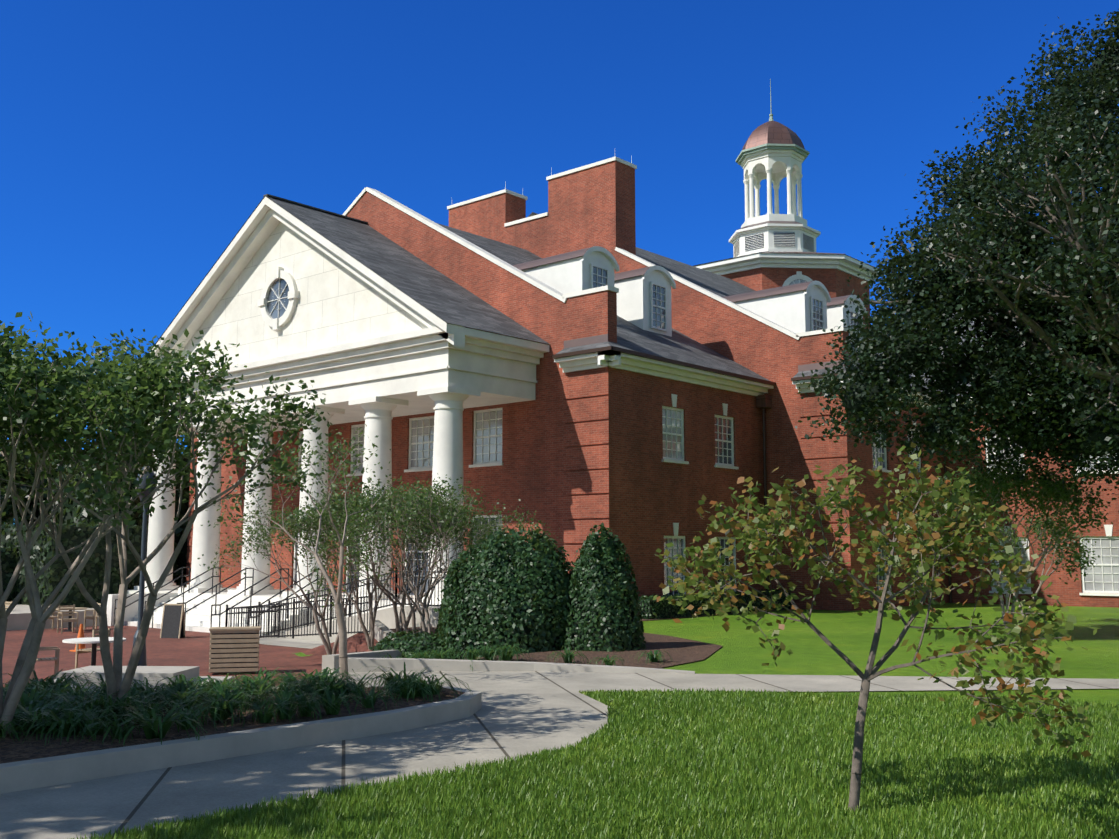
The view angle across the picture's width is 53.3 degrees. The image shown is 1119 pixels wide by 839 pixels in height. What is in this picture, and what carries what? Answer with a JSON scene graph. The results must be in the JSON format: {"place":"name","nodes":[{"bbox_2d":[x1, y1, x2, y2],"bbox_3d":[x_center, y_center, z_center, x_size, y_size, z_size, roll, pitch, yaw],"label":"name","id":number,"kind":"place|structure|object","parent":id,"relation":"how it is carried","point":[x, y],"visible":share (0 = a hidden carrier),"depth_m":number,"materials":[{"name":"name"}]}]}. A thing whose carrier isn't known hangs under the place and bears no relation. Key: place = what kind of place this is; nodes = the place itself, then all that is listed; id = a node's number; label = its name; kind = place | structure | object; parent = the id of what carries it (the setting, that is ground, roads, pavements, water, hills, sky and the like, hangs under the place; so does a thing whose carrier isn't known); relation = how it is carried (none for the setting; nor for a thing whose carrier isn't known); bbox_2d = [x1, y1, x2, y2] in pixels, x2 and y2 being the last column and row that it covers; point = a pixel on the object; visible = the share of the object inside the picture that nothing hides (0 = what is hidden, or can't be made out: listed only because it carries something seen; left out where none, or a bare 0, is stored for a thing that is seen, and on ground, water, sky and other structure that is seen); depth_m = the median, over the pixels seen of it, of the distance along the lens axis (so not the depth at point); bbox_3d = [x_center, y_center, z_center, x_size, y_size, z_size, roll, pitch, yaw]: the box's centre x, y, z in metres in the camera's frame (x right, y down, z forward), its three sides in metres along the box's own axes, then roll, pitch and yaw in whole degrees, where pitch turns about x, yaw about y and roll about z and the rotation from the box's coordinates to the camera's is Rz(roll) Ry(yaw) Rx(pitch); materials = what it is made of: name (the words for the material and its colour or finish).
{"place":"outdoors","nodes":[
{"label":"outdoors","id":0,"kind":"place"},
{"bbox_2d":[0,547,16,603],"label":"hedge","id":1,"kind":"object","parent":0,"point":[6,566],"depth_m":43.93,"materials":[{"name":"green plant"}]},
{"bbox_2d":[3,498,21,525],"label":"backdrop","id":2,"kind":"structure","parent":0,"point":[11,521],"depth_m":93.20,"materials":[{"name":"blue"}]},
{"bbox_2d":[0,523,147,607],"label":"hedge","id":3,"kind":"object","parent":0,"point":[81,529],"depth_m":43.26,"materials":[{"name":"green plant"}]},
{"bbox_2d":[2,626,377,686],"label":"brick patio","id":4,"kind":"structure","parent":0,"point":[192,648],"depth_m":27.89,"materials":[{"name":"red brick"}]},
{"bbox_2d":[5,601,12,610],"bbox_3d":[-19.288,6.729,38.556,0.510,0.880,0.480,-5,-8,36],"label":"sign","id":5,"kind":"object","parent":4,"relation":"on","point":[8,603],"visible":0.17,"depth_m":38.77,"materials":[{"name":"brown wood"}]},
{"bbox_2d":[30,647,59,679],"bbox_3d":[-10.292,4.785,22.301,0.480,0.880,0.510,4,-8,-29],"label":"chair","id":6,"kind":"object","parent":4,"relation":"on","point":[56,659],"visible":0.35,"depth_m":22.20,"materials":[{"name":"brown wood"}]},
{"bbox_2d":[43,604,57,629],"bbox_3d":[-16.908,6.529,36.885,0.510,0.880,0.480,7,-9,-43],"label":"chair","id":7,"kind":"object","parent":4,"relation":"on","point":[52,617],"visible":0.33,"depth_m":36.88,"materials":[{"name":"brown wood"}]},
{"bbox_2d":[57,604,78,632],"bbox_3d":[-15.770,6.395,35.764,0.510,0.880,0.480,5,-9,-39],"label":"chair","id":8,"kind":"object","parent":4,"relation":"on","point":[62,614],"visible":0.9,"depth_m":35.82,"materials":[{"name":"brown wood"}]},
{"bbox_2d":[56,607,86,631],"bbox_3d":[-16.033,6.555,36.513,1.000,0.740,1.000,-6,-9,41],"label":"table","id":9,"kind":"object","parent":4,"relation":"on","point":[69,623],"visible":0.56,"depth_m":36.44,"materials":[{"name":"brown wood"}]},
{"bbox_2d":[70,624,85,651],"bbox_3d":[-12.485,5.686,29.076,0.380,0.700,0.380,-6,-9,41],"label":"traffic cone","id":10,"kind":"object","parent":4,"relation":"on","point":[81,635],"visible":0.62,"depth_m":29.02,"materials":[{"name":"orange plastic"}]},
{"bbox_2d":[75,628,110,668],"bbox_3d":[-10.264,5.050,24.519,0.480,0.880,0.510,-3,-7,21],"label":"chair","id":11,"kind":"object","parent":4,"relation":"on","point":[87,650],"visible":0.4,"depth_m":24.37,"materials":[{"name":"brown wood"}]},
{"bbox_2d":[62,637,125,665],"bbox_3d":[-9.761,4.982,23.362,1.240,0.740,1.240,-6,-9,41],"label":"table","id":12,"kind":"object","parent":4,"relation":"on","point":[94,641],"visible":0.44,"depth_m":23.32,"materials":[{"name":"stone"}]},
{"bbox_2d":[84,602,106,629],"bbox_3d":[-15.516,6.574,37.259,0.510,0.880,0.480,-4,-8,31],"label":"chair","id":13,"kind":"object","parent":4,"relation":"on","point":[90,617],"visible":0.5,"depth_m":37.16,"materials":[{"name":"brown wood"}]},
{"bbox_2d":[54,666,234,690],"bbox_3d":[-6.311,3.991,16.347,2.600,0.640,1.600,0,-7,3],"label":"stone bench","id":14,"kind":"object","parent":4,"relation":"on","point":[152,673],"depth_m":16.03,"materials":[{"name":"concrete"}]},
{"bbox_2d":[132,466,156,665],"bbox_3d":[-8.975,3.142,24.014,0.440,4.550,0.440,-6,-9,41],"label":"lamp post","id":15,"kind":"object","parent":4,"relation":"on","point":[142,660],"visible":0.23,"depth_m":23.99,"materials":[{"name":"black metal"}]},
{"bbox_2d":[160,603,185,637],"bbox_3d":[-11.658,6.082,33.652,0.680,1.035,0.320,-2,-7,16],"label":"sandwich board","id":16,"kind":"object","parent":4,"relation":"on","point":[173,622],"visible":0.94,"depth_m":33.59,"materials":[{"name":"brown wood"}]},
{"bbox_2d":[209,626,260,672],"bbox_3d":[-6.915,4.890,23.729,1.040,0.910,0.590,2,-7,-14],"label":"trash receptacle","id":17,"kind":"object","parent":4,"relation":"on","point":[233,649],"visible":1,"depth_m":23.47,"materials":[{"name":"brown wood"}]},
{"bbox_2d":[114,567,446,638],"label":"railings","id":18,"kind":"object","parent":4,"relation":"on","point":[277,612],"visible":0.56,"depth_m":32.03,"materials":[{"name":"black metal"}]},
{"bbox_2d":[259,627,410,648],"bbox_3d":[-6.841,5.962,31.029,7.000,0.600,1.700,-6,-9,41],"label":"concrete ramp","id":19,"kind":"object","parent":4,"relation":"on","point":[298,643],"visible":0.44,"depth_m":31.73,"materials":[{"name":"grey concrete"}]},
{"bbox_2d":[322,620,401,672],"bbox_3d":[-3.767,5.008,23.151,1.117,1.115,10.122,1,-7,-5],"label":"plaza curb edge","id":20,"kind":"object","parent":4,"relation":"on","point":[381,630],"visible":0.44,"depth_m":19.80,"materials":[{"name":"concrete"}]},
{"bbox_2d":[201,422,416,679],"bbox_3d":[-3.929,2.109,17.672,4.205,4.036,3.393,-6,-9,41],"label":"crape myrtle","id":21,"kind":"object","parent":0,"point":[342,472],"depth_m":17.51,"materials":[{"name":"green plant"}]},
{"bbox_2d":[197,480,430,654],"bbox_3d":[-5.916,3.577,26.299,4.666,4.384,3.959,-6,-9,41],"label":"crape myrtle","id":22,"kind":"object","parent":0,"point":[304,516],"depth_m":26.21,"materials":[{"name":"green plant"}]},
{"bbox_2d":[296,473,511,634],"bbox_3d":[-3.409,3.429,26.019,4.954,4.348,4.662,-6,-9,41],"label":"crape myrtle","id":23,"kind":"object","parent":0,"point":[427,501],"depth_m":25.51,"materials":[{"name":"green plant"}]},
{"bbox_2d":[305,474,567,633],"bbox_3d":[-2.947,3.344,24.503,5.571,4.268,5.176,-6,-9,41],"label":"crape myrtle","id":24,"kind":"object","parent":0,"point":[424,516],"depth_m":24.85,"materials":[{"name":"green plant"}]},
{"bbox_2d":[0,0,1118,519],"label":"sky","id":25,"kind":"structure","parent":0,"point":[138,138],"materials":[{"name":"blue"}]},
{"bbox_2d":[67,687,1118,838],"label":"lawn grass","id":26,"kind":"structure","parent":0,"point":[731,764],"depth_m":9.17,"materials":[{"name":"green plant"}]},
{"bbox_2d":[103,603,1118,838],"bbox_3d":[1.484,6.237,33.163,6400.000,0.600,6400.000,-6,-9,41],"label":"lawn","id":27,"kind":"structure","parent":0,"point":[848,634],"depth_m":23.93,"materials":[{"name":"green plant"}]},
{"bbox_2d":[0,429,63,524],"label":"tree","id":28,"kind":"object","parent":27,"relation":"on","point":[6,512],"depth_m":52.53,"materials":[{"name":"green plant"}]},
{"bbox_2d":[6,604,106,630],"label":"planter wall","id":29,"kind":"structure","parent":27,"relation":"on","point":[19,617],"depth_m":37.94,"materials":[{"name":"concrete"}]},
{"bbox_2d":[23,448,189,587],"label":"building","id":30,"kind":"structure","parent":27,"relation":"on","point":[84,515],"depth_m":49.90,"materials":[{"name":"red brick"}]},
{"bbox_2d":[63,430,191,524],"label":"tree","id":31,"kind":"object","parent":27,"relation":"on","point":[87,502],"depth_m":48.69,"materials":[{"name":"green plant"}]},
{"bbox_2d":[0,685,481,793],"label":"retaining wall","id":32,"kind":"structure","parent":27,"relation":"on","point":[46,772],"depth_m":10.57,"materials":[{"name":"concrete"}]},
{"bbox_2d":[0,311,284,736],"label":"crape myrtle","id":33,"kind":"object","parent":32,"relation":"in","point":[14,366],"depth_m":10.73,"materials":[{"name":"green plant"}]},
{"bbox_2d":[0,328,329,702],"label":"crape myrtle","id":34,"kind":"object","parent":32,"relation":"in","point":[110,497],"depth_m":11.91,"materials":[{"name":"green plant"}]},
{"bbox_2d":[0,686,464,763],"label":"planting bed mulch","id":35,"kind":"object","parent":32,"relation":"in","point":[29,749],"visible":0.21,"depth_m":10.99,"materials":[{"name":"brown soil"}]},
{"bbox_2d":[0,662,472,745],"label":"liriope bed","id":36,"kind":"object","parent":32,"relation":"in","point":[42,708],"visible":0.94,"depth_m":12.07,"materials":[{"name":"green plant"}]},
{"bbox_2d":[107,592,448,641],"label":"steps","id":37,"kind":"structure","parent":27,"relation":"on","point":[198,618],"depth_m":36.61,"materials":[{"name":"concrete"}]},
{"bbox_2d":[127,194,548,623],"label":"portico","id":38,"kind":"structure","parent":27,"relation":"on","point":[356,320],"depth_m":37.54,"materials":[{"name":"paint"}]},
{"bbox_2d":[369,629,465,658],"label":"low shrub","id":39,"kind":"object","parent":27,"relation":"on","point":[382,643],"depth_m":23.31,"materials":[{"name":"green plant"}]},
{"bbox_2d":[433,527,574,658],"bbox_3d":[-1.050,3.794,23.725,3.395,3.030,3.345,-6,-9,41],"label":"round shrub","id":40,"kind":"object","parent":27,"relation":"on","point":[487,549],"depth_m":22.61,"materials":[{"name":"green plant"}]},
{"bbox_2d":[336,658,694,673],"bbox_3d":[-0.848,4.217,18.361,6.133,0.576,0.522,0,-7,2],"label":"retaining curb","id":41,"kind":"object","parent":27,"relation":"on","point":[394,664],"visible":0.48,"depth_m":18.37,"materials":[{"name":"concrete"}]},
{"bbox_2d":[390,620,721,667],"bbox_3d":[-0.728,5.401,26.337,7.734,0.600,16.893,1,-7,-5],"label":"mulch bed","id":42,"kind":"object","parent":27,"relation":"on","point":[688,650],"visible":0.08,"depth_m":21.36,"materials":[{"name":"brown soil"}]},
{"bbox_2d":[269,481,466,650],"bbox_3d":[-4.738,3.592,27.506,3.847,4.214,4.499,-6,-9,41],"label":"crape myrtle","id":43,"kind":"object","parent":42,"relation":"on","point":[370,637],"depth_m":26.96,"materials":[{"name":"green plant"}]},
{"bbox_2d":[292,477,502,637],"bbox_3d":[-4.114,3.498,27.177,5.497,4.143,6.044,-6,-9,41],"label":"crape myrtle","id":44,"kind":"object","parent":42,"relation":"on","point":[355,522],"depth_m":26.32,"materials":[{"name":"green plant"}]},
{"bbox_2d":[381,642,678,669],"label":"ground cover plants","id":45,"kind":"object","parent":42,"relation":"on","point":[508,652],"visible":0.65,"depth_m":19.99,"materials":[{"name":"green plant"}]},
{"bbox_2d":[558,522,645,651],"bbox_3d":[0.865,3.571,23.067,1.972,2.890,1.951,-6,-9,41],"label":"cone shrub","id":46,"kind":"object","parent":42,"relation":"on","point":[605,543],"depth_m":22.47,"materials":[{"name":"green plant"}]},
{"bbox_2d":[0,671,1118,838],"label":"concrete path","id":47,"kind":"structure","parent":27,"relation":"on","point":[523,712],"depth_m":10.90,"materials":[{"name":"grey concrete"}]},
{"bbox_2d":[186,155,1118,610],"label":"building","id":48,"kind":"structure","parent":27,"relation":"on","point":[638,441],"depth_m":39.09,"materials":[{"name":"brick"}]},
{"bbox_2d":[512,246,866,352],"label":"dormers","id":49,"kind":"object","parent":48,"relation":"on","point":[643,298],"visible":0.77,"depth_m":40.78,"materials":[{"name":"white paint"}]},
{"bbox_2d":[694,79,878,328],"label":"tower","id":50,"kind":"structure","parent":48,"relation":"on","point":[772,250],"depth_m":64.07,"materials":[{"name":"paint"}]},
{"bbox_2d":[638,589,792,618],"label":"hedge","id":51,"kind":"object","parent":27,"relation":"on","point":[643,597],"depth_m":34.26,"materials":[{"name":"green plant"}]},
{"bbox_2d":[642,608,791,619],"bbox_3d":[4.985,6.258,36.030,1.480,0.001,8.900,-6,-9,41],"label":"mulch bed","id":52,"kind":"object","parent":27,"relation":"on","point":[698,616],"visible":0.12,"depth_m":33.57,"materials":[{"name":"brown soil"}]},
{"bbox_2d":[653,442,1100,812],"bbox_3d":[2.511,1.595,8.601,3.455,2.856,2.978,-6,-9,41],"label":"young tree","id":53,"kind":"object","parent":27,"relation":"on","point":[723,608],"depth_m":8.53,"materials":[{"name":"green plant"}]},
{"bbox_2d":[887,454,1113,633],"bbox_3d":[10.538,2.904,26.891,5.360,4.614,4.622,-6,-9,41],"label":"tree","id":54,"kind":"object","parent":27,"relation":"on","point":[1040,487],"depth_m":26.60,"materials":[{"name":"green plant"}]},
{"bbox_2d":[981,510,1100,616],"bbox_3d":[13.378,4.155,31.749,3.549,3.282,3.472,-6,-9,41],"label":"tree","id":55,"kind":"object","parent":27,"relation":"on","point":[1035,527],"depth_m":31.42,"materials":[{"name":"green plant"}]},
{"bbox_2d":[794,9,1118,511],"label":"oak","id":56,"kind":"object","parent":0,"point":[1062,413],"depth_m":24.33,"materials":[{"name":"green plant"}]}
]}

